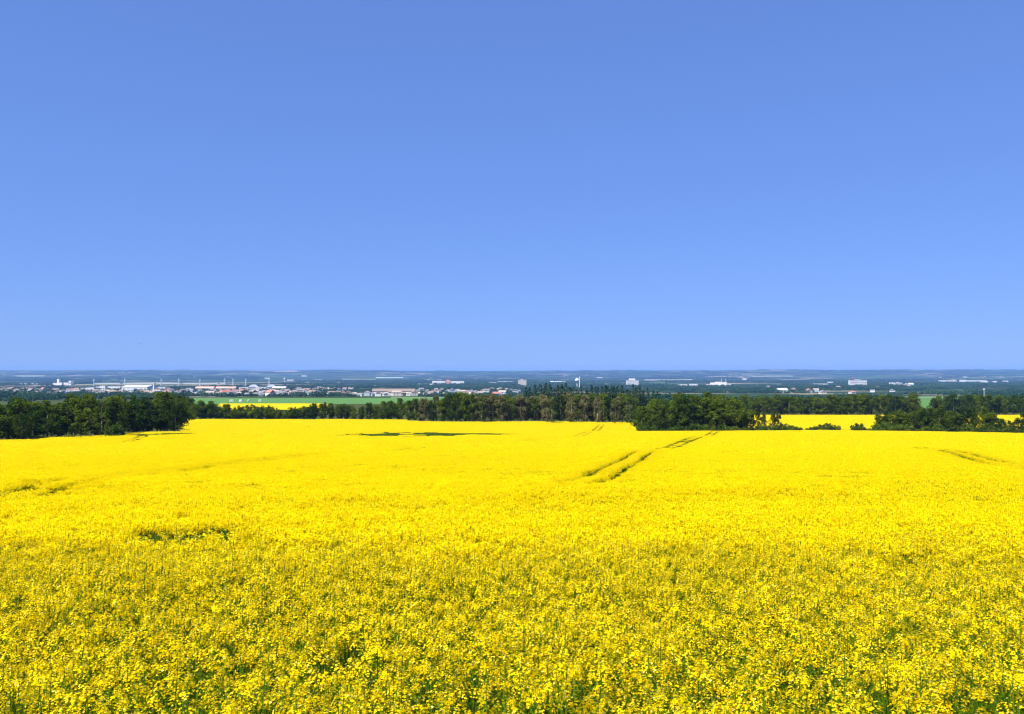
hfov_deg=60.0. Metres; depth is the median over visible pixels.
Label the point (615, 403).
poplar tree
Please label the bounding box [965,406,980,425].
poplar tree
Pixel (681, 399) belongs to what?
poplar tree
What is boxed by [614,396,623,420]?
poplar tree
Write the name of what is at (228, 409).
poplar tree
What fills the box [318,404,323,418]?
poplar tree
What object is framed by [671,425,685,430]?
shrub
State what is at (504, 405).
poplar tree
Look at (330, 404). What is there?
poplar tree
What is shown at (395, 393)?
house
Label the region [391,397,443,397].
pale green field
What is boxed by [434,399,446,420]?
poplar tree
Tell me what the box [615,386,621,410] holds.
spruce tree
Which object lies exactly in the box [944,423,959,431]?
shrub
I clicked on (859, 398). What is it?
poplar tree
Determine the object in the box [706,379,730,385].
chimney factory
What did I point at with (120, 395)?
poplar tree
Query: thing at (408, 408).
poplar tree
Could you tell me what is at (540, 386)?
spruce tree
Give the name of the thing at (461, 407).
poplar tree
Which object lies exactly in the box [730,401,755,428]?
broadleaf tree
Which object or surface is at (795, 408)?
poplar tree
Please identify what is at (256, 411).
broadleaf tree
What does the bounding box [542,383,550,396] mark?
spruce tree
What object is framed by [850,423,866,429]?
shrub
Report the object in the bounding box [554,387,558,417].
spruce tree
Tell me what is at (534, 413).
poplar tree
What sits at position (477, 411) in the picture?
poplar tree
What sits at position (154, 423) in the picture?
broadleaf tree
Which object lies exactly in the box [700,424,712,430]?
shrub
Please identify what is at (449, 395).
poplar tree
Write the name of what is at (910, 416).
broadleaf tree
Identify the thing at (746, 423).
poplar tree
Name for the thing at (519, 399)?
poplar tree
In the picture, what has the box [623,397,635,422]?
poplar tree
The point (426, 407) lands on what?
poplar tree
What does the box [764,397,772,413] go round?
poplar tree
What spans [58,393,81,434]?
poplar tree
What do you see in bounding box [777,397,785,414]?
poplar tree
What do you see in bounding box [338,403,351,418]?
broadleaf tree
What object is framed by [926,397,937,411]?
poplar tree
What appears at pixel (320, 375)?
ground
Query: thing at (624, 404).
poplar tree
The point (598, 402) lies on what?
poplar tree
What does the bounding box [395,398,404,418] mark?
poplar tree
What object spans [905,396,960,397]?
pale strip
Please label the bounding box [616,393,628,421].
poplar tree
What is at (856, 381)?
apartment block
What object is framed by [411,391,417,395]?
house
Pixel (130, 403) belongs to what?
broadleaf tree
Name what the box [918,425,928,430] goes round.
shrub
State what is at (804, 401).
poplar tree
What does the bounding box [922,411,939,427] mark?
broadleaf tree
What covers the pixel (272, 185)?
sky
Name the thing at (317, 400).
green field
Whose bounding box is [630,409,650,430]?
broadleaf tree
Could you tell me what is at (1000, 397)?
poplar tree
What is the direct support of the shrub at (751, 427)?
on the ground at (320, 375)
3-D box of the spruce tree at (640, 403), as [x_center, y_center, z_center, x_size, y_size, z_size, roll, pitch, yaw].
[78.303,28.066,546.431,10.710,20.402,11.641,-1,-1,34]
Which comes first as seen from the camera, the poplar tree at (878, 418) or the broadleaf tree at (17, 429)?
the broadleaf tree at (17, 429)
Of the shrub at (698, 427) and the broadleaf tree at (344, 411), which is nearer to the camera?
the shrub at (698, 427)
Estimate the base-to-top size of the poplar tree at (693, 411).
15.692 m
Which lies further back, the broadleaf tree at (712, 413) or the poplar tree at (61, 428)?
the broadleaf tree at (712, 413)
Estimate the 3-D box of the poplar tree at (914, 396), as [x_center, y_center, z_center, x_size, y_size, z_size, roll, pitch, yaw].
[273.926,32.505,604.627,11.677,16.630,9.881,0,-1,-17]
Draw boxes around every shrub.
[105,421,124,434]
[227,413,234,418]
[234,408,250,418]
[244,409,257,418]
[280,410,290,418]
[636,425,651,430]
[648,425,658,430]
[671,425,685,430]
[688,422,704,430]
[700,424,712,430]
[710,425,718,430]
[718,426,727,430]
[725,426,740,430]
[748,425,757,429]
[755,425,766,429]
[773,423,790,429]
[787,425,798,429]
[815,424,826,429]
[822,423,837,429]
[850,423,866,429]
[870,424,883,430]
[876,421,892,430]
[880,424,895,430]
[891,423,904,430]
[895,424,909,430]
[900,424,917,430]
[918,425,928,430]
[927,426,942,430]
[929,422,946,430]
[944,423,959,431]
[957,423,976,431]
[982,424,1003,431]
[996,426,1013,432]
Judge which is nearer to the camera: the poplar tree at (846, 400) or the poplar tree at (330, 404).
the poplar tree at (330, 404)
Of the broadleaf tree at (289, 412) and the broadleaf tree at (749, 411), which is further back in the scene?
the broadleaf tree at (289, 412)
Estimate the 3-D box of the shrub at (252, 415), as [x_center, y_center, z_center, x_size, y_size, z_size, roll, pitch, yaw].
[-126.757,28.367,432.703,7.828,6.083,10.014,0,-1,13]
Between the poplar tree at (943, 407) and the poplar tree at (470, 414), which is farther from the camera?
the poplar tree at (470, 414)
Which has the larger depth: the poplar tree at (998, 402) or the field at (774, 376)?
the field at (774, 376)
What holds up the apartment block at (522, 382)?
on the ground at (320, 375)
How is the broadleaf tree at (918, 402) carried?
on the ground at (320, 375)
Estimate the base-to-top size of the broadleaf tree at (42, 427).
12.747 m
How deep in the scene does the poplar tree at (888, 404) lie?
601.37 m
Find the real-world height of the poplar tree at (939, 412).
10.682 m
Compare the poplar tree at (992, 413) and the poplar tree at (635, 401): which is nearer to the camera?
the poplar tree at (992, 413)
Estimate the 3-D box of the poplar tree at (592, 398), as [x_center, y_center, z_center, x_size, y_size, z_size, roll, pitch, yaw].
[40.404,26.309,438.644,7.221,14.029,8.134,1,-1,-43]
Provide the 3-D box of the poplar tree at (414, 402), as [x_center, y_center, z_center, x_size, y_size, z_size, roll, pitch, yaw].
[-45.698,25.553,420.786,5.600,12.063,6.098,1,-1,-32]
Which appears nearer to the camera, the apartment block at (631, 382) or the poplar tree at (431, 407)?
the poplar tree at (431, 407)
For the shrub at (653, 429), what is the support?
on the ground at (320, 375)
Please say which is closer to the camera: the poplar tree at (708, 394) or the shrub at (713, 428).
the shrub at (713, 428)
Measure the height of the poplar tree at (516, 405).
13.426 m
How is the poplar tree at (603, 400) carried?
on the ground at (320, 375)
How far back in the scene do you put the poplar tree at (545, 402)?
425.29 m
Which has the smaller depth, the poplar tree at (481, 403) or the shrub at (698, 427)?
the shrub at (698, 427)
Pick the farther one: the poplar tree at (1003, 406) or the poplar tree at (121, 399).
the poplar tree at (1003, 406)
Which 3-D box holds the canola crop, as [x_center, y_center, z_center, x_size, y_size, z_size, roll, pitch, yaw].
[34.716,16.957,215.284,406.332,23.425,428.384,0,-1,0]
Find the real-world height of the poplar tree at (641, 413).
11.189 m
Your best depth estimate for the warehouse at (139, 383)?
6627.53 m
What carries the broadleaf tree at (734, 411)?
on the ground at (320, 375)
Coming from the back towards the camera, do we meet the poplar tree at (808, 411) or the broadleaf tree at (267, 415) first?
the poplar tree at (808, 411)
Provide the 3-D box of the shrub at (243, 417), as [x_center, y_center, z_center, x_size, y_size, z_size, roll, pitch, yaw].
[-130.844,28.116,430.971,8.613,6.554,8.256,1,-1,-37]
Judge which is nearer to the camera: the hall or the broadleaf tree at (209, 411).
the broadleaf tree at (209, 411)
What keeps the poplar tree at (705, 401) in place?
on the ground at (320, 375)
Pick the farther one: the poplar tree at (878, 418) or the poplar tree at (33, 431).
the poplar tree at (878, 418)
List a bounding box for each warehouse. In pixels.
[98,386,121,389]
[122,385,157,390]
[123,383,155,383]
[183,383,218,383]
[195,386,214,388]
[216,387,236,388]
[272,386,287,388]
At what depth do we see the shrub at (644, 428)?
336.31 m
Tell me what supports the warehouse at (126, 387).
on the ground at (320, 375)
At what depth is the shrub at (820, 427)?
339.50 m
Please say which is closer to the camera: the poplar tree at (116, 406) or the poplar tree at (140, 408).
the poplar tree at (116, 406)
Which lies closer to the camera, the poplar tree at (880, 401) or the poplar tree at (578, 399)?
the poplar tree at (578, 399)
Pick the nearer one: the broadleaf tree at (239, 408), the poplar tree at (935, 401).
the broadleaf tree at (239, 408)
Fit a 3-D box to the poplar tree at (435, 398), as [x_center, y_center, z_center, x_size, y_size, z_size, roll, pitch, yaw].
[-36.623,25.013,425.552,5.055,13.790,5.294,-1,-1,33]
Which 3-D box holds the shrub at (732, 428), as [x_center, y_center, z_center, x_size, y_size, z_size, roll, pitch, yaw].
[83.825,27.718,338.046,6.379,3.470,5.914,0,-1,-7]
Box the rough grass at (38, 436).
[29,433,119,438]
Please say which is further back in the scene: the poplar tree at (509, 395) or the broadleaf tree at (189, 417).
the poplar tree at (509, 395)
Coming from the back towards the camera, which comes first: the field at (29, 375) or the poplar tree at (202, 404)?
the field at (29, 375)
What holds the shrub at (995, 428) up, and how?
on the ground at (320, 375)
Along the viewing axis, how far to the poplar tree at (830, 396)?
603.71 m
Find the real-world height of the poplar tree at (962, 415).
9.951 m
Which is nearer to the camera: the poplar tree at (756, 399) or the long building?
the poplar tree at (756, 399)
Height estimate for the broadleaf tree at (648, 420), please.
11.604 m
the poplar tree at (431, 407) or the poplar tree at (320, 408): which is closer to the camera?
the poplar tree at (431, 407)
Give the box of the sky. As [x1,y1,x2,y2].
[0,0,1023,371]
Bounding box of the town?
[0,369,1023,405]
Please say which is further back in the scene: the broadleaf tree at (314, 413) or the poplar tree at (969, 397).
the poplar tree at (969, 397)
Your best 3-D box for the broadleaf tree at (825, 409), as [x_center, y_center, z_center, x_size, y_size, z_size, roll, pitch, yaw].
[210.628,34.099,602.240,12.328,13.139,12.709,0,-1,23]
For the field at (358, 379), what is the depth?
10594.62 m
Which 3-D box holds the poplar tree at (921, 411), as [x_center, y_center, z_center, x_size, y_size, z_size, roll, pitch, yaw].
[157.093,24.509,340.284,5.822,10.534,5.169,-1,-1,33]
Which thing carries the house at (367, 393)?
on the ground at (320, 375)
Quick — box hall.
[239,384,274,388]
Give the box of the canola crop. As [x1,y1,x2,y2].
[0,421,1023,713]
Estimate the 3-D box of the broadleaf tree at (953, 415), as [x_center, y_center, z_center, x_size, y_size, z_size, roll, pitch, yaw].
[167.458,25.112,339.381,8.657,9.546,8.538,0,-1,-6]
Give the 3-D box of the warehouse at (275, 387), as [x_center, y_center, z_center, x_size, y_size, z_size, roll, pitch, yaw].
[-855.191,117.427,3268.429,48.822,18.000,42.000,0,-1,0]
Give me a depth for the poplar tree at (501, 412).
427.08 m
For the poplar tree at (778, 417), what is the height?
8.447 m
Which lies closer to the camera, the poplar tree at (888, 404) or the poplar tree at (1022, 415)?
the poplar tree at (1022, 415)
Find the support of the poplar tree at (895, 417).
on the ground at (320, 375)
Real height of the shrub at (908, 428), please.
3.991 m
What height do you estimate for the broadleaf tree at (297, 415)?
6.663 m
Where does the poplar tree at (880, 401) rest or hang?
on the ground at (320, 375)
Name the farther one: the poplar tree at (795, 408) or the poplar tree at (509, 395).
the poplar tree at (795, 408)
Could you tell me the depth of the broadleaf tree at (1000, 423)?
338.44 m
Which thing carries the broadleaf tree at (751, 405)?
on the ground at (320, 375)
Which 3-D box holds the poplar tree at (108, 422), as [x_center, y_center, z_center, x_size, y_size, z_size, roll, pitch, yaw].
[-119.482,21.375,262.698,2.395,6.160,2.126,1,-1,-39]
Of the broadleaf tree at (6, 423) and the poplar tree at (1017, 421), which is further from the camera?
the poplar tree at (1017, 421)
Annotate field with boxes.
[13,375,44,376]
[194,398,442,403]
[342,379,375,379]
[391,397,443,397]
[752,375,792,376]
[897,399,1013,407]
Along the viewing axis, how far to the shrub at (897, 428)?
336.97 m
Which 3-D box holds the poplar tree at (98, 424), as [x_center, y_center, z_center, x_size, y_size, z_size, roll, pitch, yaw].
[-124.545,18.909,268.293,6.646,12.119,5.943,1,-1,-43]
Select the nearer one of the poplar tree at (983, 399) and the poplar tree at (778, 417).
the poplar tree at (778, 417)
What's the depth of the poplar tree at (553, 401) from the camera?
415.34 m
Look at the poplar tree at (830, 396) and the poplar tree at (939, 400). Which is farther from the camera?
the poplar tree at (939, 400)
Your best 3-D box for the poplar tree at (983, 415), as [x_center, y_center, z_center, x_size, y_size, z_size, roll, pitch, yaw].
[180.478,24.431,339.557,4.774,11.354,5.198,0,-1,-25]
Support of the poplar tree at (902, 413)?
on the ground at (320, 375)
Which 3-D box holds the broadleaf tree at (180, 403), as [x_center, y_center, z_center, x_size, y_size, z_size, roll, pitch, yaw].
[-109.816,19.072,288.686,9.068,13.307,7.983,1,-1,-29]
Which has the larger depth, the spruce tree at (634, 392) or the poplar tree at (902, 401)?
the poplar tree at (902, 401)
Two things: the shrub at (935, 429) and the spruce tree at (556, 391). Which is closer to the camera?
the shrub at (935, 429)
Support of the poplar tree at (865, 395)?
on the ground at (320, 375)
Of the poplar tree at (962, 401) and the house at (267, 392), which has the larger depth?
the house at (267, 392)
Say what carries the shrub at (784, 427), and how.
on the ground at (320, 375)
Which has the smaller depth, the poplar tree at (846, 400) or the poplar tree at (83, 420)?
the poplar tree at (83, 420)
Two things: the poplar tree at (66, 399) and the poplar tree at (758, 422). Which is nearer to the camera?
the poplar tree at (66, 399)
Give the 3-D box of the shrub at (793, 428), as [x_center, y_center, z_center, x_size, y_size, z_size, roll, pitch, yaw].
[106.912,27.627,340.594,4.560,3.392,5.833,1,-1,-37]
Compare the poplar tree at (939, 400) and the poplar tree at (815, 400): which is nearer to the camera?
the poplar tree at (815, 400)
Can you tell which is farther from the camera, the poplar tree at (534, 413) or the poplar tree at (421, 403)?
the poplar tree at (534, 413)
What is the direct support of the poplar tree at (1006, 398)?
on the ground at (320, 375)
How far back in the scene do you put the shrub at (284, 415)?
429.68 m
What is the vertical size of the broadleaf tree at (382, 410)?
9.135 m
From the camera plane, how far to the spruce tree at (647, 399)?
547.56 m
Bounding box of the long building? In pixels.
[372,389,415,393]
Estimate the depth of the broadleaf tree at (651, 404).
347.51 m
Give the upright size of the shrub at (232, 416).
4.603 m
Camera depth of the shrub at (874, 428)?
338.66 m
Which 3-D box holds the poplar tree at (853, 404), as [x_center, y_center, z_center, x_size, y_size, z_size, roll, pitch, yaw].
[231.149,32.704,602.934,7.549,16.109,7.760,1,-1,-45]
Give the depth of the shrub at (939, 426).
336.86 m
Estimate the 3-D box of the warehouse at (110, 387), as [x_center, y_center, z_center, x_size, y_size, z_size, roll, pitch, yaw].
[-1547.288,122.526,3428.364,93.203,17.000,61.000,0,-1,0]
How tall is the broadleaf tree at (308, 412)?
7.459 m
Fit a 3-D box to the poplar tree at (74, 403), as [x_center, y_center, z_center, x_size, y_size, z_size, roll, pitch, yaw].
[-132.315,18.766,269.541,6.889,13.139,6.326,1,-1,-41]
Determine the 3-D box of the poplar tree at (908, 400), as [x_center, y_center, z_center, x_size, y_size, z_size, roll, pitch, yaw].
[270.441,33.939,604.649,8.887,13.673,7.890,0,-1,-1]
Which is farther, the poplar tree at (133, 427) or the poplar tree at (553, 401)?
the poplar tree at (553, 401)
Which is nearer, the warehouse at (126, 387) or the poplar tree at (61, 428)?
the poplar tree at (61, 428)
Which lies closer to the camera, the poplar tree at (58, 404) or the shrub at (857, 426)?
the poplar tree at (58, 404)
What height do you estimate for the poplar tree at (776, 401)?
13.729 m
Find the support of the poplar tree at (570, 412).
on the ground at (320, 375)
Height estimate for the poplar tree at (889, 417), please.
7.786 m
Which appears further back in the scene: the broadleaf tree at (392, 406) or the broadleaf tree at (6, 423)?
the broadleaf tree at (392, 406)
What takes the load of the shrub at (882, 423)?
on the ground at (320, 375)
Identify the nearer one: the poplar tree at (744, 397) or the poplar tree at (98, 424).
the poplar tree at (98, 424)
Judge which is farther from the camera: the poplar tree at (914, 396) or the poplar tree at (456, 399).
the poplar tree at (914, 396)
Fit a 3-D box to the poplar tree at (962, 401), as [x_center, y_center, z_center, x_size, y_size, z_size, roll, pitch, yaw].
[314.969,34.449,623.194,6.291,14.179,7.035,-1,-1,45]
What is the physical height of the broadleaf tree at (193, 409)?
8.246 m
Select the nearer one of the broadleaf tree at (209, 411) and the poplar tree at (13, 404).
the poplar tree at (13, 404)
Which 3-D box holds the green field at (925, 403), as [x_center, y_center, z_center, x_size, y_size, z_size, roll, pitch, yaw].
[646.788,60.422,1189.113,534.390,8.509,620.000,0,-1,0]
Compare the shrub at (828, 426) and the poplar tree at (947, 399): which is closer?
the shrub at (828, 426)
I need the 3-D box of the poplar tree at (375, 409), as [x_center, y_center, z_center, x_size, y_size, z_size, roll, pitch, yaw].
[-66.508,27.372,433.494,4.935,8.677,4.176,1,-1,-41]
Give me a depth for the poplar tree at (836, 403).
603.28 m
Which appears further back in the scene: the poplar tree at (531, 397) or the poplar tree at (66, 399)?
the poplar tree at (531, 397)
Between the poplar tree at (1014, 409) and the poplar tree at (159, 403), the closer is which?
the poplar tree at (159, 403)
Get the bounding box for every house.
[222,389,232,393]
[265,390,274,395]
[364,391,370,395]
[391,391,400,395]
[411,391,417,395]
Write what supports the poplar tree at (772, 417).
on the ground at (320, 375)
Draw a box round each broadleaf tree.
[0,404,33,438]
[9,412,33,438]
[28,400,63,436]
[120,398,137,432]
[126,397,155,431]
[138,402,173,430]
[158,396,196,430]
[160,395,189,430]
[187,405,199,418]
[199,403,219,418]
[211,406,222,418]
[230,405,245,418]
[253,405,267,418]
[262,405,274,418]
[271,408,282,418]
[284,407,295,418]
[290,408,302,418]
[300,406,310,418]
[304,405,318,418]
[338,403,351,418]
[377,404,390,418]
[384,400,399,418]
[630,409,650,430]
[640,402,665,426]
[640,405,663,426]
[654,403,669,428]
[661,401,682,427]
[671,394,705,429]
[702,394,728,427]
[710,394,743,428]
[718,402,750,427]
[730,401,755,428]
[744,401,757,412]
[813,398,831,414]
[902,411,923,427]
[911,400,921,409]
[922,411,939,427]
[940,411,961,428]
[984,416,1002,428]
[1002,420,1015,430]
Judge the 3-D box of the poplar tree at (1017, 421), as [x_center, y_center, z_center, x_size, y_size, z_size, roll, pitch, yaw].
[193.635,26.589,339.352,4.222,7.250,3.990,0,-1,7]
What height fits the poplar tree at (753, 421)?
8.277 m
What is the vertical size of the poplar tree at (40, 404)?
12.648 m
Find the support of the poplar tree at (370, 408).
on the ground at (320, 375)
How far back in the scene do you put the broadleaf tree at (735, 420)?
339.13 m
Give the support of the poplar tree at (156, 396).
on the ground at (320, 375)
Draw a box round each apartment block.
[518,379,525,384]
[626,380,638,384]
[848,377,866,384]
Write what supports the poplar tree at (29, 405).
on the ground at (320, 375)
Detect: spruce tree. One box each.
[522,387,529,398]
[537,383,543,416]
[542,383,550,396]
[548,387,553,397]
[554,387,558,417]
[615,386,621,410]
[629,384,638,407]
[636,386,643,408]
[640,390,646,406]
[644,387,651,406]
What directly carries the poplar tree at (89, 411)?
on the ground at (320, 375)
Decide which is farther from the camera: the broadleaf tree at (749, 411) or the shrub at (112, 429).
the broadleaf tree at (749, 411)
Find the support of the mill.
on the ground at (320, 375)
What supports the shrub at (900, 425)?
on the ground at (320, 375)
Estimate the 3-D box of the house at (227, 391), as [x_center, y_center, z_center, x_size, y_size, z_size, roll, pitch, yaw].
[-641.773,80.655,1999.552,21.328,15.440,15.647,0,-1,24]
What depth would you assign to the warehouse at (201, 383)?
6687.50 m
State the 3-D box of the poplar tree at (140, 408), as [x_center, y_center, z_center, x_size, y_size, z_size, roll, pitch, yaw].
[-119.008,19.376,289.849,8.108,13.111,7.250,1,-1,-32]
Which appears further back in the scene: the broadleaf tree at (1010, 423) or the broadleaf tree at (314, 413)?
the broadleaf tree at (314, 413)
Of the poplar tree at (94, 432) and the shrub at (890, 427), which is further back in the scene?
the shrub at (890, 427)
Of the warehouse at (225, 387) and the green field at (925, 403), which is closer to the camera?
the green field at (925, 403)
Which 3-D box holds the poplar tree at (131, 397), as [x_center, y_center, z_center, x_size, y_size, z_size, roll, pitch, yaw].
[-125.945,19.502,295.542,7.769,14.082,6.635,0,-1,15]
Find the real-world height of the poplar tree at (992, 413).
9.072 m
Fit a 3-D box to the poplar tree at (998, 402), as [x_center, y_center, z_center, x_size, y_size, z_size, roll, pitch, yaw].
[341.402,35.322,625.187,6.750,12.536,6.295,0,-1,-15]
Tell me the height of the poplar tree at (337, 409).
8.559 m
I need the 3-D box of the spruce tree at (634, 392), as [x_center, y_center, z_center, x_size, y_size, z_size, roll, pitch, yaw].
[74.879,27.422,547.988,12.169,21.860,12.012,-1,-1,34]
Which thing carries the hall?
on the ground at (320, 375)
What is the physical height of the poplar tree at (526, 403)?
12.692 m
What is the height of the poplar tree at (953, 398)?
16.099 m
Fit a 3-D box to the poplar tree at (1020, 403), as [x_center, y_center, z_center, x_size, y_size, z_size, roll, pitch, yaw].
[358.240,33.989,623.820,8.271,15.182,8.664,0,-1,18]
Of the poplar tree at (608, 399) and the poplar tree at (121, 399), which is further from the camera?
the poplar tree at (608, 399)
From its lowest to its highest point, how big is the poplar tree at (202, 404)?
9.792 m
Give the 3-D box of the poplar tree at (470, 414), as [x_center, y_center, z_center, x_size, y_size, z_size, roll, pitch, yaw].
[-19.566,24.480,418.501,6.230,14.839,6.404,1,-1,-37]
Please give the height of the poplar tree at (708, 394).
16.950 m
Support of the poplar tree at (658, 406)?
on the ground at (320, 375)
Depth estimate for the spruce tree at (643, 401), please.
546.33 m
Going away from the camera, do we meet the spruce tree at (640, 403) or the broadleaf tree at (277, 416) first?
the broadleaf tree at (277, 416)
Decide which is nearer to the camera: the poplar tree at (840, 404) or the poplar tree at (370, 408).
the poplar tree at (370, 408)
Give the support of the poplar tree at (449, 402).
on the ground at (320, 375)
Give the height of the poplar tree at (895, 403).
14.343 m
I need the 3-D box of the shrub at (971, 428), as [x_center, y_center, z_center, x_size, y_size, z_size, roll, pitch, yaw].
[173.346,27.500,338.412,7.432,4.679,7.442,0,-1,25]
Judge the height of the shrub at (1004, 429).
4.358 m
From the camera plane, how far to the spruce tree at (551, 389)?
547.77 m
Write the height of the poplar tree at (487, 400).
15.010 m
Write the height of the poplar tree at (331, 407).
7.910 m
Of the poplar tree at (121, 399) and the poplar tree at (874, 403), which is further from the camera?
the poplar tree at (874, 403)
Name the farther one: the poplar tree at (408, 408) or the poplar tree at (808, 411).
the poplar tree at (808, 411)
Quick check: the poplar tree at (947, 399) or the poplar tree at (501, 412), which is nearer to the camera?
the poplar tree at (501, 412)
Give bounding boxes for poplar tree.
[0,398,36,437]
[11,397,38,438]
[29,402,46,435]
[36,400,50,435]
[48,402,65,436]
[49,402,70,435]
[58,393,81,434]
[64,397,86,434]
[73,393,97,434]
[73,404,93,434]
[85,400,105,434]
[90,400,111,434]
[98,396,129,428]
[102,397,128,432]
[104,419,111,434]
[115,394,127,416]
[124,395,140,431]
[124,400,142,431]
[134,397,156,431]
[150,392,165,430]
[154,391,180,430]
[197,401,205,418]
[223,405,232,418]
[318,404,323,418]
[320,402,328,418]
[326,403,335,416]
[327,405,334,418]
[334,404,343,418]
[349,407,357,418]
[358,407,364,418]
[364,402,373,418]
[371,404,379,418]
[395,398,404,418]
[405,400,412,419]
[410,398,419,420]
[417,397,429,419]
[419,402,427,420]
[426,400,435,420]
[432,395,439,420]
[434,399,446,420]
[440,393,457,420]
[446,398,455,419]
[449,393,461,421]
[456,392,469,421]
[465,394,477,421]
[472,396,480,420]
[477,396,486,421]
[478,393,489,420]
[486,393,499,420]
[496,394,508,420]
[496,399,506,419]
[501,393,512,420]
[504,397,516,420]
[507,396,519,420]
[514,394,527,420]
[522,399,530,420]
[527,396,539,419]
[528,398,541,420]
[536,393,548,420]
[536,397,543,419]
[541,397,549,421]
[543,396,559,419]
[546,396,557,421]
[555,395,566,420]
[563,392,576,420]
[564,397,578,421]
[571,394,582,420]
[577,395,592,421]
[583,393,592,420]
[586,396,598,421]
[593,396,602,421]
[597,393,609,421]
[604,394,618,420]
[609,398,620,422]
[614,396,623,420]
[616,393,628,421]
[621,397,631,421]
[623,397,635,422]
[629,394,638,416]
[634,406,647,427]
[650,398,670,430]
[670,392,691,428]
[689,394,707,424]
[696,396,717,428]
[702,391,712,398]
[738,407,748,428]
[739,394,749,405]
[748,413,755,426]
[752,397,761,414]
[755,412,761,426]
[756,396,767,413]
[761,414,766,426]
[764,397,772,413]
[768,410,776,426]
[771,397,781,413]
[775,412,781,425]
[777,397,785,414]
[782,397,795,414]
[790,397,800,413]
[796,397,808,414]
[803,399,814,414]
[810,397,821,413]
[822,394,835,414]
[831,395,841,414]
[834,397,845,414]
[840,396,851,414]
[846,394,858,414]
[854,395,866,414]
[861,393,871,414]
[861,398,871,414]
[869,396,879,414]
[873,414,882,424]
[877,395,885,414]
[881,394,894,413]
[885,414,893,425]
[891,396,901,410]
[892,411,901,424]
[895,396,905,411]
[896,410,906,424]
[904,397,914,412]
[906,393,923,412]
[914,407,929,427]
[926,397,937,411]
[931,407,946,426]
[934,397,943,407]
[936,404,947,419]
[942,396,952,410]
[947,394,960,411]
[956,396,965,412]
[958,410,968,424]
[965,394,974,409]
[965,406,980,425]
[976,394,988,409]
[977,406,990,428]
[985,395,995,412]
[985,412,998,431]
[992,398,1001,413]
[994,394,1004,414]
[1001,397,1010,413]
[1001,398,1009,414]
[1008,395,1018,414]
[1014,418,1022,429]
[1016,395,1023,412]
[1020,412,1023,428]
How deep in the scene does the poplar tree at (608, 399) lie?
436.17 m
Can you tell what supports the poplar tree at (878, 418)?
on the ground at (320, 375)
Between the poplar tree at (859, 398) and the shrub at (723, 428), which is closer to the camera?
the shrub at (723, 428)
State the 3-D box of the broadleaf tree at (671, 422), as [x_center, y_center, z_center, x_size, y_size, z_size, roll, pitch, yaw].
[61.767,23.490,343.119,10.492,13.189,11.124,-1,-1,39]
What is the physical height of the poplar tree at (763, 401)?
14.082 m
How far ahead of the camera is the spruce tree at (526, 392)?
556.23 m
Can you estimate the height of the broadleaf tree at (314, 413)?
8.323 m
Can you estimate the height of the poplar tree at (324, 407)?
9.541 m
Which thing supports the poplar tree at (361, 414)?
on the ground at (320, 375)
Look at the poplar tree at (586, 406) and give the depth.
442.82 m
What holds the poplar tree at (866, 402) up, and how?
on the ground at (320, 375)
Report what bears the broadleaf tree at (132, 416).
on the ground at (320, 375)
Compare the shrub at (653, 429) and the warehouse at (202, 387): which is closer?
the shrub at (653, 429)
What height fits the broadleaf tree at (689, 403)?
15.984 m
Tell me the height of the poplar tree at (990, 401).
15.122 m
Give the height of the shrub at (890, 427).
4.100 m
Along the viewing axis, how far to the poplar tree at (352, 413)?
431.96 m
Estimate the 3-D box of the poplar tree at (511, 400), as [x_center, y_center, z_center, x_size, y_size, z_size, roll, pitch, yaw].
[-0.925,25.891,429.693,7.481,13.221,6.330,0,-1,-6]
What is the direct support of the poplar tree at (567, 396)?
on the ground at (320, 375)
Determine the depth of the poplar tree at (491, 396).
424.43 m
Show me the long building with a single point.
(381, 391)
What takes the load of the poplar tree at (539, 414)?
on the ground at (320, 375)
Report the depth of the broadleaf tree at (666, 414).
344.30 m
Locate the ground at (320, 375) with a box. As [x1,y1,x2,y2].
[0,369,1023,713]
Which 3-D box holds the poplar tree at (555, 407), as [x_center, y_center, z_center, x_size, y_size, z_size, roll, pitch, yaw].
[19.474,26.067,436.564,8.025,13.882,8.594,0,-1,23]
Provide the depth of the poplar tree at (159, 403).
290.13 m
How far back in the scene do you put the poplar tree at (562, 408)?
436.68 m
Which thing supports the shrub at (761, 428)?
on the ground at (320, 375)
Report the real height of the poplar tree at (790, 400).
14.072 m
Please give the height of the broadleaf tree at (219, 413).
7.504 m
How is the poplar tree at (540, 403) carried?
on the ground at (320, 375)
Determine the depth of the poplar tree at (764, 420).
344.22 m
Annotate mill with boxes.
[53,379,63,384]
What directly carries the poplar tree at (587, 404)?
on the ground at (320, 375)
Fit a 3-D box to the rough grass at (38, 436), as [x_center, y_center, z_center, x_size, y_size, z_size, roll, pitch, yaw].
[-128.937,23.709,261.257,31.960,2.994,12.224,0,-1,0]

